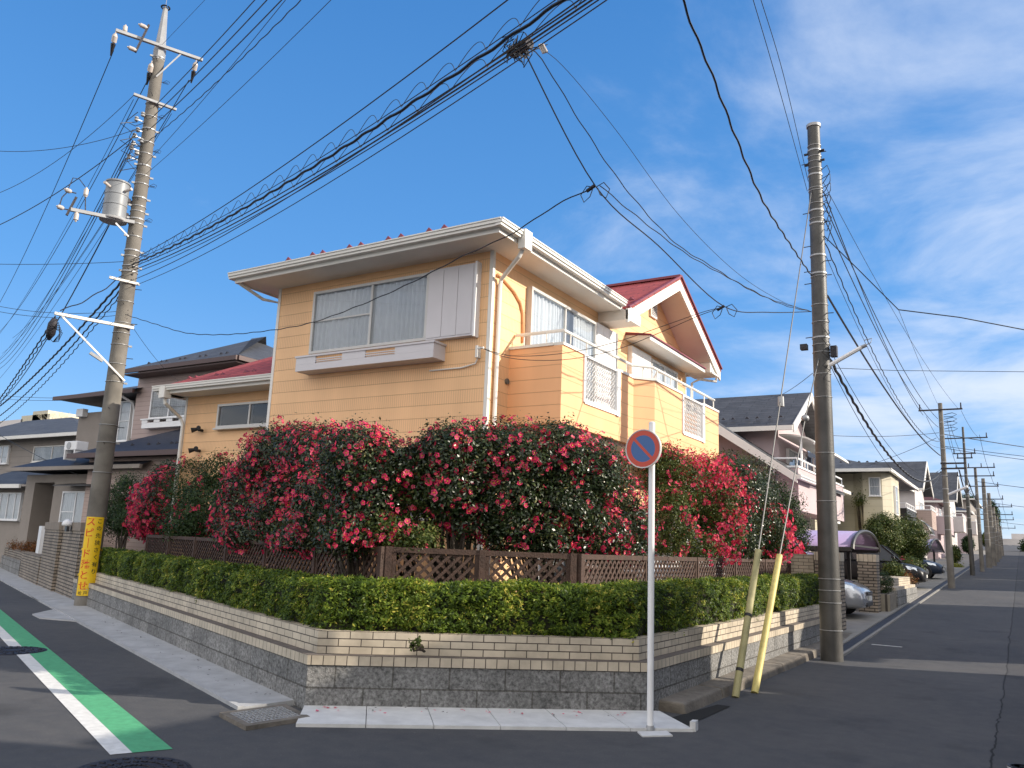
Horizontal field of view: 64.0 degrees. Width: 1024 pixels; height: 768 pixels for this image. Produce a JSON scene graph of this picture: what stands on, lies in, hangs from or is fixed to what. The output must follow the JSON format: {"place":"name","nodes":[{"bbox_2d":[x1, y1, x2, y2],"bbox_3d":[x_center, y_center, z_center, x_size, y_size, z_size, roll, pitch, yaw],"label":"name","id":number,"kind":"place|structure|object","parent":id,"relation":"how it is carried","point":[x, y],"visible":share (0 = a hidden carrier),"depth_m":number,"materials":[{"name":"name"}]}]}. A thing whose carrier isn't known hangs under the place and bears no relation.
{"place":"outdoors","nodes":[
{"label":"outdoors","id":0,"kind":"place"},
{"bbox_2d":[0,410,78,426],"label":"apartment building","id":1,"kind":"structure","parent":0,"point":[36,415],"depth_m":205.04,"materials":[{"name":"beige"}]},
{"bbox_2d":[0,545,1023,767],"bbox_3d":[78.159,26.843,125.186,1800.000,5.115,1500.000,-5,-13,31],"label":"road","id":2,"kind":"structure","parent":0,"point":[941,685],"depth_m":7.57,"materials":[{"name":"grey asphalt"}]},
{"bbox_2d":[0,547,30,575],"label":"garden wall","id":3,"kind":"structure","parent":2,"relation":"on","point":[11,560],"depth_m":27.44,"materials":[{"name":"paint"}]},
{"bbox_2d":[0,646,46,654],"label":"manhole cover","id":4,"kind":"object","parent":2,"relation":"on","point":[12,650],"visible":1,"depth_m":10.37,"materials":[{"name":"metal"}]},
{"bbox_2d":[0,568,60,600],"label":"gutter","id":5,"kind":"object","parent":2,"relation":"on","point":[24,586],"visible":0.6,"depth_m":21.02,"materials":[{"name":"concrete"}]},
{"bbox_2d":[19,522,84,597],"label":"gate wall","id":6,"kind":"structure","parent":2,"relation":"on","point":[54,566],"depth_m":19.99,"materials":[{"name":"beige brick"}]},
{"bbox_2d":[32,609,75,621],"bbox_3d":[-8.112,4.169,14.786,0.995,0.020,2.232,5,-12,-15],"label":"gutter","id":7,"kind":"object","parent":2,"relation":"on","point":[53,614],"visible":0.71,"depth_m":14.45,"materials":[{"name":"concrete"}]},
{"bbox_2d":[32,595,98,613],"bbox_3d":[-9.172,4.498,16.741,0.631,0.050,4.296,10,-14,-35],"label":"gutter","id":8,"kind":"object","parent":2,"relation":"on","point":[63,604],"visible":0.79,"depth_m":16.35,"materials":[{"name":"concrete"}]},
{"bbox_2d":[0,626,131,754],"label":"road marking","id":9,"kind":"object","parent":2,"relation":"on","point":[101,733],"visible":1,"depth_m":7.28,"materials":[{"name":"white paint"}]},
{"bbox_2d":[0,417,151,562],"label":"house","id":10,"kind":"structure","parent":2,"relation":"on","point":[36,492],"depth_m":29.59,"materials":[{"name":"grey paint"}]},
{"bbox_2d":[0,493,23,520],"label":"window","id":11,"kind":"structure","parent":10,"relation":"in","point":[11,504],"depth_m":30.32,"materials":[{"name":"white glass"}]},
{"bbox_2d":[30,445,63,462],"bbox_3d":[-21.336,3.227,37.734,2.658,0.760,0.140,-5,-13,31],"label":"window","id":12,"kind":"structure","parent":10,"relation":"in","point":[45,452],"depth_m":37.87,"materials":[{"name":"white glass"}]},
{"bbox_2d":[58,491,84,521],"bbox_3d":[-14.110,4.073,26.453,1.536,1.203,0.100,-5,-13,31],"label":"window","id":13,"kind":"structure","parent":10,"relation":"in","point":[71,508],"depth_m":26.60,"materials":[{"name":"white glass"}]},
{"bbox_2d":[63,441,88,460],"bbox_3d":[-14.092,2.158,26.439,0.686,0.590,0.415,-5,-13,31],"label":"air conditioner","id":14,"kind":"object","parent":10,"relation":"on","point":[74,446],"visible":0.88,"depth_m":26.33,"materials":[{"name":"white paint"}]},
{"bbox_2d":[0,609,171,752],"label":"road marking","id":15,"kind":"object","parent":2,"relation":"on","point":[131,733],"visible":1,"depth_m":7.61,"materials":[{"name":"green paint"}]},
{"bbox_2d":[104,470,146,548],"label":"evergreen shrub","id":16,"kind":"object","parent":2,"relation":"on","point":[115,520],"visible":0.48,"depth_m":22.05,"materials":[{"name":"green plant"}]},
{"bbox_2d":[54,0,202,605],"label":"utility pole","id":17,"kind":"object","parent":2,"relation":"on","point":[104,456],"visible":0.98,"depth_m":17.61,"materials":[{"name":"concrete"}]},
{"bbox_2d":[0,316,55,398],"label":"overhead wire","id":18,"kind":"object","parent":17,"relation":"attached to","point":[26,360],"visible":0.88,"depth_m":19.61,"materials":[{"name":"black"}]},
{"bbox_2d":[46,317,61,341],"bbox_3d":[-9.283,-1.101,16.596,0.576,0.534,0.181,-8,-15,43],"label":"cable splice","id":19,"kind":"object","parent":18,"relation":"hanging from","point":[52,325],"visible":1,"depth_m":16.63,"materials":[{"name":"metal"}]},
{"bbox_2d":[0,266,134,405],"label":"overhead wire","id":20,"kind":"object","parent":17,"relation":"attached to","point":[91,315],"visible":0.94,"depth_m":22.63,"materials":[{"name":"black"}]},
{"bbox_2d":[75,517,106,595],"bbox_3d":[-8.556,3.493,16.654,0.423,1.555,0.421,-5,-13,31],"label":"warning banner","id":21,"kind":"object","parent":17,"relation":"attached to","point":[90,551],"visible":0.87,"depth_m":16.49,"materials":[{"name":"yellow plastic"}]},
{"bbox_2d":[99,178,132,225],"bbox_3d":[-8.542,-3.963,17.867,0.741,0.904,0.613,8,-12,-25],"label":"transformer","id":22,"kind":"object","parent":17,"relation":"attached to","point":[117,199],"visible":0.98,"depth_m":17.69,"materials":[{"name":"paint"}]},
{"bbox_2d":[150,0,281,128],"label":"overhead wire","id":23,"kind":"object","parent":17,"relation":"attached to","point":[220,61],"visible":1,"depth_m":14.58,"materials":[{"name":"black"}]},
{"bbox_2d":[134,0,507,258],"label":"overhead wire","id":24,"kind":"object","parent":17,"relation":"attached to","point":[349,118],"visible":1,"depth_m":9.70,"materials":[{"name":"black"}]},
{"bbox_2d":[132,0,555,261],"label":"overhead wire","id":25,"kind":"object","parent":17,"relation":"attached to","point":[378,120],"visible":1,"depth_m":9.44,"materials":[{"name":"black"}]},
{"bbox_2d":[133,0,557,260],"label":"cable loops","id":26,"kind":"object","parent":25,"relation":"attached to","point":[362,126],"visible":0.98,"depth_m":9.87,"materials":[{"name":"black rubber"}]},
{"bbox_2d":[132,0,566,264],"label":"overhead wire","id":27,"kind":"object","parent":17,"relation":"attached to","point":[511,34],"visible":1,"depth_m":9.28,"materials":[{"name":"black"}]},
{"bbox_2d":[136,0,579,278],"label":"overhead wire","id":28,"kind":"object","parent":17,"relation":"attached to","point":[554,17],"visible":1,"depth_m":8.85,"materials":[{"name":"black"}]},
{"bbox_2d":[132,0,586,266],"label":"overhead wire","id":29,"kind":"object","parent":17,"relation":"attached to","point":[553,21],"visible":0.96,"depth_m":9.55,"materials":[{"name":"black"}]},
{"bbox_2d":[133,0,581,265],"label":"cable loops","id":30,"kind":"object","parent":29,"relation":"attached to","point":[392,123],"visible":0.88,"depth_m":9.05,"materials":[{"name":"black"}]},
{"bbox_2d":[502,31,547,67],"bbox_3d":[0.121,-3.213,7.845,0.323,0.370,0.500,12,-15,-42],"label":"cable closure","id":31,"kind":"object","parent":30,"relation":"hanging from","point":[543,49],"visible":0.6,"depth_m":7.85,"materials":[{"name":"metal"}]},
{"bbox_2d":[524,53,811,312],"bbox_3d":[2.548,-1.852,10.764,0.013,1.469,7.925,-7,-14,38],"label":"overhead wire","id":32,"kind":"object","parent":31,"relation":"attached to","point":[626,218],"visible":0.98,"depth_m":9.10,"materials":[{"name":"black"}]},
{"bbox_2d":[531,49,808,310],"bbox_3d":[2.557,-2.090,10.812,0.022,1.083,7.922,-7,-14,38],"label":"overhead wire","id":33,"kind":"object","parent":31,"relation":"attached to","point":[632,196],"visible":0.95,"depth_m":9.29,"materials":[{"name":"black"}]},
{"bbox_2d":[125,187,595,334],"bbox_3d":[-3.691,-1.473,13.021,12.622,1.381,0.024,-8,-15,43],"label":"overhead wire","id":34,"kind":"object","parent":17,"relation":"attached to","point":[387,293],"visible":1,"depth_m":10.81,"materials":[{"name":"black"}]},
{"bbox_2d":[131,0,592,270],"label":"overhead wire","id":35,"kind":"object","parent":17,"relation":"attached to","point":[525,44],"visible":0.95,"depth_m":8.79,"materials":[{"name":"black"}]},
{"bbox_2d":[132,0,598,273],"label":"overhead wire","id":36,"kind":"object","parent":17,"relation":"attached to","point":[413,120],"visible":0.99,"depth_m":8.64,"materials":[{"name":"black"}]},
{"bbox_2d":[129,0,606,287],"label":"overhead wire","id":37,"kind":"object","parent":17,"relation":"attached to","point":[409,131],"visible":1,"depth_m":8.43,"materials":[{"name":"black"}]},
{"bbox_2d":[77,756,191,767],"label":"manhole cover","id":38,"kind":"object","parent":2,"relation":"on","point":[145,762],"visible":1,"depth_m":5.53,"materials":[{"name":"metal"}]},
{"bbox_2d":[52,337,272,551],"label":"house","id":39,"kind":"structure","parent":2,"relation":"on","point":[149,422],"depth_m":27.21,"materials":[{"name":"grey paint"}]},
{"bbox_2d":[116,400,133,442],"bbox_3d":[-13.770,1.331,29.107,0.703,1.484,0.140,-5,-13,31],"label":"window","id":40,"kind":"structure","parent":39,"relation":"in","point":[126,408],"depth_m":29.13,"materials":[{"name":"white glass"}]},
{"bbox_2d":[148,389,185,417],"bbox_3d":[-11.407,0.603,27.337,2.005,1.065,0.100,-5,-13,31],"label":"window","id":41,"kind":"structure","parent":39,"relation":"in","point":[157,409],"depth_m":27.48,"materials":[{"name":"white glass"}]},
{"bbox_2d":[64,612,293,709],"bbox_3d":[-5.075,3.584,11.291,0.599,0.050,9.452,10,-14,-35],"label":"gutter","id":42,"kind":"object","parent":2,"relation":"on","point":[231,689],"visible":0.86,"depth_m":9.49,"materials":[{"name":"concrete"}]},
{"bbox_2d":[219,704,309,730],"bbox_3d":[-2.126,2.881,7.102,0.606,0.037,0.761,-8,-15,41],"label":"drain grate","id":43,"kind":"object","parent":2,"relation":"on","point":[262,717],"visible":0.98,"depth_m":7.02,"materials":[{"name":"concrete"}]},
{"bbox_2d":[71,572,819,710],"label":"retaining wall","id":44,"kind":"structure","parent":2,"relation":"on","point":[301,665],"depth_m":7.95,"materials":[{"name":"brick"}]},
{"bbox_2d":[296,705,697,736],"bbox_3d":[-0.096,2.971,7.272,3.524,0.085,0.915,4,-11,-7],"label":"gutter","id":45,"kind":"object","parent":2,"relation":"on","point":[467,718],"visible":0.99,"depth_m":7.27,"materials":[{"name":"concrete"}]},
{"bbox_2d":[625,422,661,730],"bbox_3d":[1.216,1.699,7.473,0.364,2.740,0.138,-6,-14,36],"label":"traffic sign","id":46,"kind":"object","parent":45,"relation":"on","point":[643,449],"visible":1,"depth_m":7.54,"materials":[{"name":"white metal"}]},
{"bbox_2d":[672,704,729,724],"bbox_3d":[1.793,3.234,8.030,0.300,0.001,1.350,-5,-13,31],"label":"gutter","id":47,"kind":"object","parent":2,"relation":"on","point":[698,715],"visible":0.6,"depth_m":8.02,"materials":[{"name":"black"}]},
{"bbox_2d":[659,632,851,713],"bbox_3d":[4.118,4.114,12.232,0.395,0.138,9.886,-5,-13,31],"label":"wall footing","id":48,"kind":"object","parent":2,"relation":"on","point":[697,697],"depth_m":9.39,"materials":[{"name":"concrete"}]},
{"bbox_2d":[688,392,848,551],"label":"house","id":49,"kind":"structure","parent":2,"relation":"on","point":[747,424],"depth_m":26.98,"materials":[{"name":"paint"}]},
{"bbox_2d":[800,122,843,661],"bbox_3d":[5.125,-0.151,13.589,0.569,9.063,0.381,-5,-13,31],"label":"utility pole","id":50,"kind":"object","parent":2,"relation":"on","point":[830,617],"visible":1,"depth_m":13.34,"materials":[{"name":"concrete"}]},
{"bbox_2d":[682,0,811,275],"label":"overhead wire","id":51,"kind":"object","parent":50,"relation":"attached to","point":[714,79],"visible":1,"depth_m":8.61,"materials":[{"name":"black"}]},
{"bbox_2d":[732,190,811,697],"bbox_3d":[3.836,0.066,11.596,0.093,7.805,4.430,-5,-13,33],"label":"guy wire","id":52,"kind":"object","parent":50,"relation":"attached to","point":[739,670],"visible":0.98,"depth_m":9.77,"materials":[{"name":"yellow"}]},
{"bbox_2d":[751,358,818,693],"bbox_3d":[3.934,1.562,11.484,0.124,4.846,3.957,-5,-13,33],"label":"guy wire","id":53,"kind":"object","parent":50,"relation":"attached to","point":[766,629],"visible":0.98,"depth_m":10.15,"materials":[{"name":"yellow"}]},
{"bbox_2d":[827,295,940,455],"bbox_3d":[10.791,0.706,22.453,0.033,0.580,20.864,-5,-13,31],"label":"overhead wire","id":54,"kind":"object","parent":50,"relation":"attached to","point":[841,319],"visible":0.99,"depth_m":17.45,"materials":[{"name":"black"}]},
{"bbox_2d":[830,358,941,481],"bbox_3d":[10.741,1.933,22.212,0.064,1.163,20.868,-5,-13,31],"label":"overhead wire","id":55,"kind":"object","parent":50,"relation":"attached to","point":[857,408],"visible":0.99,"depth_m":16.65,"materials":[{"name":"black"}]},
{"bbox_2d":[814,552,845,631],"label":"gate pillar","id":56,"kind":"structure","parent":2,"relation":"on","point":[842,580],"depth_m":16.82,"materials":[{"name":"beige brick"}]},
{"bbox_2d":[808,452,918,530],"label":"house","id":57,"kind":"structure","parent":2,"relation":"on","point":[882,486],"depth_m":36.73,"materials":[{"name":"beige paint"}]},
{"bbox_2d":[868,477,881,496],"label":"window","id":58,"kind":"structure","parent":57,"relation":"in","point":[874,482],"depth_m":36.38,"materials":[{"name":"white glass"}]},
{"bbox_2d":[856,554,880,612],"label":"gate pillar","id":59,"kind":"structure","parent":2,"relation":"on","point":[868,571],"depth_m":20.62,"materials":[{"name":"beige brick"}]},
{"bbox_2d":[819,565,969,655],"bbox_3d":[16.960,7.878,32.283,0.380,1.535,45.590,-5,-13,31],"label":"gutter","id":60,"kind":"object","parent":2,"relation":"on","point":[862,630],"visible":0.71,"depth_m":18.84,"materials":[{"name":"concrete"}]},
{"bbox_2d":[880,576,916,611],"bbox_3d":[10.742,6.098,23.473,0.980,1.083,6.030,-5,-13,31],"label":"block planter","id":61,"kind":"object","parent":2,"relation":"on","point":[904,591],"visible":0.43,"depth_m":22.53,"materials":[{"name":"concrete"}]},
{"bbox_2d":[862,461,936,559],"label":"house","id":62,"kind":"structure","parent":2,"relation":"on","point":[915,498],"depth_m":55.15,"materials":[{"name":"paint"}]},
{"bbox_2d":[843,566,969,651],"bbox_3d":[16.988,7.876,32.272,0.200,1.485,45.600,-5,-13,31],"label":"gutter","id":63,"kind":"object","parent":2,"relation":"on","point":[856,639],"visible":0.62,"depth_m":19.02,"materials":[{"name":"concrete"}]},
{"bbox_2d":[924,497,953,558],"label":"house","id":64,"kind":"structure","parent":2,"relation":"on","point":[936,504],"depth_m":61.97,"materials":[{"name":"white stone"}]},
{"bbox_2d":[918,402,965,587],"bbox_3d":[16.310,4.171,30.807,1.500,7.022,0.355,-5,-13,31],"label":"utility pole","id":65,"kind":"object","parent":2,"relation":"on","point":[949,549],"visible":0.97,"depth_m":30.75,"materials":[{"name":"concrete"}]},
{"bbox_2d":[930,472,965,555],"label":"house","id":66,"kind":"structure","parent":2,"relation":"on","point":[959,523],"depth_m":70.88,"materials":[{"name":"paint"}]},
{"bbox_2d":[945,427,987,575],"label":"utility pole","id":67,"kind":"object","parent":2,"relation":"on","point":[970,546],"visible":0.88,"depth_m":40.09,"materials":[{"name":"concrete"}]},
{"bbox_2d":[955,507,977,552],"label":"house","id":68,"kind":"structure","parent":2,"relation":"on","point":[960,536],"depth_m":79.80,"materials":[{"name":"white stone"}]},
{"bbox_2d":[955,463,994,571],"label":"utility pole","id":69,"kind":"object","parent":2,"relation":"on","point":[980,545],"visible":0.97,"depth_m":44.11,"materials":[{"name":"concrete"}]},
{"bbox_2d":[968,478,998,567],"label":"utility pole","id":70,"kind":"object","parent":2,"relation":"on","point":[988,554],"visible":0.94,"depth_m":49.00,"materials":[{"name":"concrete"}]},
{"bbox_2d":[975,493,1003,565],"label":"utility pole","id":71,"kind":"object","parent":2,"relation":"on","point":[992,539],"visible":0.8,"depth_m":51.94,"materials":[{"name":"concrete"}]},
{"bbox_2d":[0,0,1023,538],"label":"sky","id":72,"kind":"structure","parent":0,"point":[918,105],"materials":[{"name":"blue"}]},
{"bbox_2d":[843,550,984,632],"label":"driveway","id":73,"kind":"structure","parent":0,"point":[856,620],"depth_m":28.81,"materials":[{"name":"concrete"}]},
{"bbox_2d":[742,552,814,573],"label":"garden wall","id":74,"kind":"structure","parent":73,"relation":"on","point":[803,563],"depth_m":17.13,"materials":[{"name":"brick"}]},
{"bbox_2d":[748,530,880,579],"bbox_3d":[7.838,5.344,24.102,4.980,2.183,4.749,-5,-13,31],"label":"carport","id":75,"kind":"object","parent":73,"relation":"on","point":[861,541],"visible":0.38,"depth_m":22.85,"materials":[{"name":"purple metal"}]},
{"bbox_2d":[774,551,872,613],"bbox_3d":[6.836,4.855,20.208,3.721,1.500,1.857,-5,-13,31],"label":"parked car","id":76,"kind":"object","parent":73,"relation":"on","point":[858,595],"visible":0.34,"depth_m":18.78,"materials":[{"name":"silver metal"}]},
{"bbox_2d":[839,545,927,584],"bbox_3d":[13.177,6.664,30.123,3.721,1.500,1.857,-5,-13,31],"label":"parked car","id":77,"kind":"object","parent":73,"relation":"on","point":[887,553],"visible":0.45,"depth_m":29.34,"materials":[{"name":"black paint"}]},
{"bbox_2d":[862,510,907,552],"bbox_3d":[14.791,6.453,32.594,1.717,2.869,1.984,-5,-13,31],"label":"garden tree","id":78,"kind":"object","parent":73,"relation":"on","point":[885,530],"visible":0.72,"depth_m":32.38,"materials":[{"name":"green plant"}]},
{"bbox_2d":[879,558,907,576],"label":"shrub","id":79,"kind":"object","parent":73,"relation":"on","point":[892,568],"visible":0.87,"depth_m":27.57,"materials":[{"name":"green plant"}]},
{"bbox_2d":[891,510,931,562],"bbox_3d":[16.606,6.753,34.352,1.876,2.939,2.273,-5,-13,31],"label":"garden tree","id":80,"kind":"object","parent":73,"relation":"on","point":[915,535],"visible":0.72,"depth_m":33.92,"materials":[{"name":"green plant"}]},
{"bbox_2d":[920,557,944,577],"bbox_3d":[17.229,7.954,36.665,3.721,1.350,1.857,-5,-13,31],"label":"parked car","id":81,"kind":"object","parent":73,"relation":"on","point":[933,568],"visible":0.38,"depth_m":35.24,"materials":[{"name":"blue paint"}]},
{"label":"garden soil","id":82,"kind":"structure","parent":0,"visible":0},
{"bbox_2d":[122,465,174,553],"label":"camellia bush","id":83,"kind":"object","parent":82,"relation":"on","point":[143,503],"visible":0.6,"depth_m":18.16,"materials":[{"name":"pink plant"}]},
{"bbox_2d":[146,447,245,557],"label":"camellia bush","id":84,"kind":"object","parent":82,"relation":"on","point":[189,522],"visible":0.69,"depth_m":15.37,"materials":[{"name":"green plant"}]},
{"bbox_2d":[204,412,321,569],"bbox_3d":[-3.633,1.819,12.309,1.462,2.863,4.096,9,-13,-31],"label":"camellia bush","id":85,"kind":"object","parent":82,"relation":"on","point":[254,510],"visible":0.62,"depth_m":12.30,"materials":[{"name":"green plant"}]},
{"bbox_2d":[145,534,385,578],"bbox_3d":[-4.521,2.911,12.909,0.070,0.940,10.570,10,-14,-35],"label":"lattice fence","id":86,"kind":"object","parent":82,"relation":"on","point":[266,561],"visible":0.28,"depth_m":11.73,"materials":[{"name":"brown wood"}]},
{"bbox_2d":[273,412,421,587],"bbox_3d":[-2.207,1.566,10.208,1.423,2.658,3.290,9,-13,-30],"label":"camellia bush","id":87,"kind":"object","parent":82,"relation":"on","point":[338,484],"visible":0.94,"depth_m":9.27,"materials":[{"name":"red plant"}]},
{"bbox_2d":[356,445,457,589],"bbox_3d":[-1.259,1.679,9.223,1.173,2.107,1.093,6,-12,-18],"label":"camellia bush","id":88,"kind":"object","parent":82,"relation":"on","point":[401,533],"visible":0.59,"depth_m":9.05,"materials":[{"name":"green plant"}]},
{"bbox_2d":[152,217,722,591],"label":"house","id":89,"kind":"structure","parent":82,"relation":"on","point":[412,357],"depth_m":13.45,"materials":[{"name":"yellow paint"}]},
{"bbox_2d":[212,400,267,430],"bbox_3d":[-5.272,0.621,16.274,1.787,0.525,0.140,-5,-13,31],"label":"window","id":90,"kind":"structure","parent":89,"relation":"in","point":[231,416],"depth_m":16.40,"materials":[{"name":"grey glass"}]},
{"bbox_2d":[308,272,429,354],"bbox_3d":[-2.352,-1.122,13.433,2.496,1.100,0.100,-5,-13,31],"label":"window","id":91,"kind":"structure","parent":89,"relation":"in","point":[399,316],"depth_m":13.41,"materials":[{"name":"white glass"}]},
{"bbox_2d":[525,286,596,402],"bbox_3d":[0.871,-0.465,13.985,0.100,1.800,2.380,-5,-13,31],"label":"window","id":92,"kind":"structure","parent":89,"relation":"in","point":[544,312],"depth_m":13.90,"materials":[{"name":"white glass"}]},
{"bbox_2d":[651,359,677,388],"bbox_3d":[3.298,0.444,17.863,0.100,1.710,1.550,-5,-13,31],"label":"window","id":93,"kind":"structure","parent":89,"relation":"in","point":[663,378],"depth_m":17.98,"materials":[{"name":"white glass"}]},
{"bbox_2d":[398,412,516,582],"bbox_3d":[-0.683,1.552,9.400,1.461,2.465,1.088,5,-12,-15],"label":"camellia bush","id":94,"kind":"object","parent":82,"relation":"on","point":[454,458],"visible":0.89,"depth_m":9.26,"materials":[{"name":"green plant"}]},
{"bbox_2d":[384,546,576,593],"bbox_3d":[-0.339,2.278,8.870,2.090,0.945,0.070,4,-11,-7],"label":"lattice fence","id":95,"kind":"object","parent":82,"relation":"on","point":[481,565],"visible":0.42,"depth_m":8.91,"materials":[{"name":"brown wood"}]},
{"bbox_2d":[473,410,636,584],"bbox_3d":[0.424,1.602,9.740,2.296,2.588,1.376,7,-12,-20],"label":"camellia bush","id":96,"kind":"object","parent":82,"relation":"on","point":[551,499],"visible":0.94,"depth_m":9.41,"materials":[{"name":"green plant"}]},
{"bbox_2d":[561,463,663,582],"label":"camellia bush","id":97,"kind":"object","parent":82,"relation":"on","point":[621,539],"visible":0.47,"depth_m":10.92,"materials":[{"name":"green plant"}]},
{"bbox_2d":[585,511,727,583],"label":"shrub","id":98,"kind":"object","parent":82,"relation":"on","point":[655,553],"visible":0.02,"depth_m":12.88,"materials":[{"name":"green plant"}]},
{"bbox_2d":[576,554,790,584],"bbox_3d":[3.263,3.249,13.053,0.070,0.945,9.754,-5,-13,31],"label":"lattice fence","id":99,"kind":"object","parent":82,"relation":"on","point":[736,569],"visible":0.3,"depth_m":11.11,"materials":[{"name":"brown wood"}]},
{"bbox_2d":[630,439,751,575],"bbox_3d":[2.952,2.327,13.531,1.733,2.847,3.168,-5,-13,31],"label":"camellia bush","id":100,"kind":"object","parent":82,"relation":"on","point":[671,499],"visible":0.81,"depth_m":12.94,"materials":[{"name":"green plant"}]},
{"bbox_2d":[676,449,791,573],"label":"camellia bush","id":101,"kind":"object","parent":82,"relation":"on","point":[755,483],"visible":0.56,"depth_m":15.25,"materials":[{"name":"red plant"}]},
{"bbox_2d":[742,476,813,566],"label":"camellia bush","id":102,"kind":"object","parent":82,"relation":"on","point":[795,528],"visible":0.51,"depth_m":17.86,"materials":[{"name":"red plant"}]},
{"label":"garden soil","id":103,"kind":"structure","parent":0,"visible":0},
{"bbox_2d":[99,546,349,628],"bbox_3d":[-5.371,3.021,13.095,0.782,0.629,12.894,10,-14,-35],"label":"hedge","id":104,"kind":"object","parent":103,"relation":"on","point":[292,595],"visible":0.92,"depth_m":10.14,"materials":[{"name":"green plant"}]},
{"bbox_2d":[319,573,639,642],"bbox_3d":[-0.308,2.281,8.292,3.146,0.663,0.766,4,-11,-7],"label":"hedge","id":105,"kind":"object","parent":103,"relation":"on","point":[361,602],"visible":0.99,"depth_m":8.06,"materials":[{"name":"green plant"}]},
{"bbox_2d":[599,572,818,636],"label":"hedge","id":106,"kind":"object","parent":103,"relation":"on","point":[685,603],"visible":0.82,"depth_m":10.27,"materials":[{"name":"green plant"}]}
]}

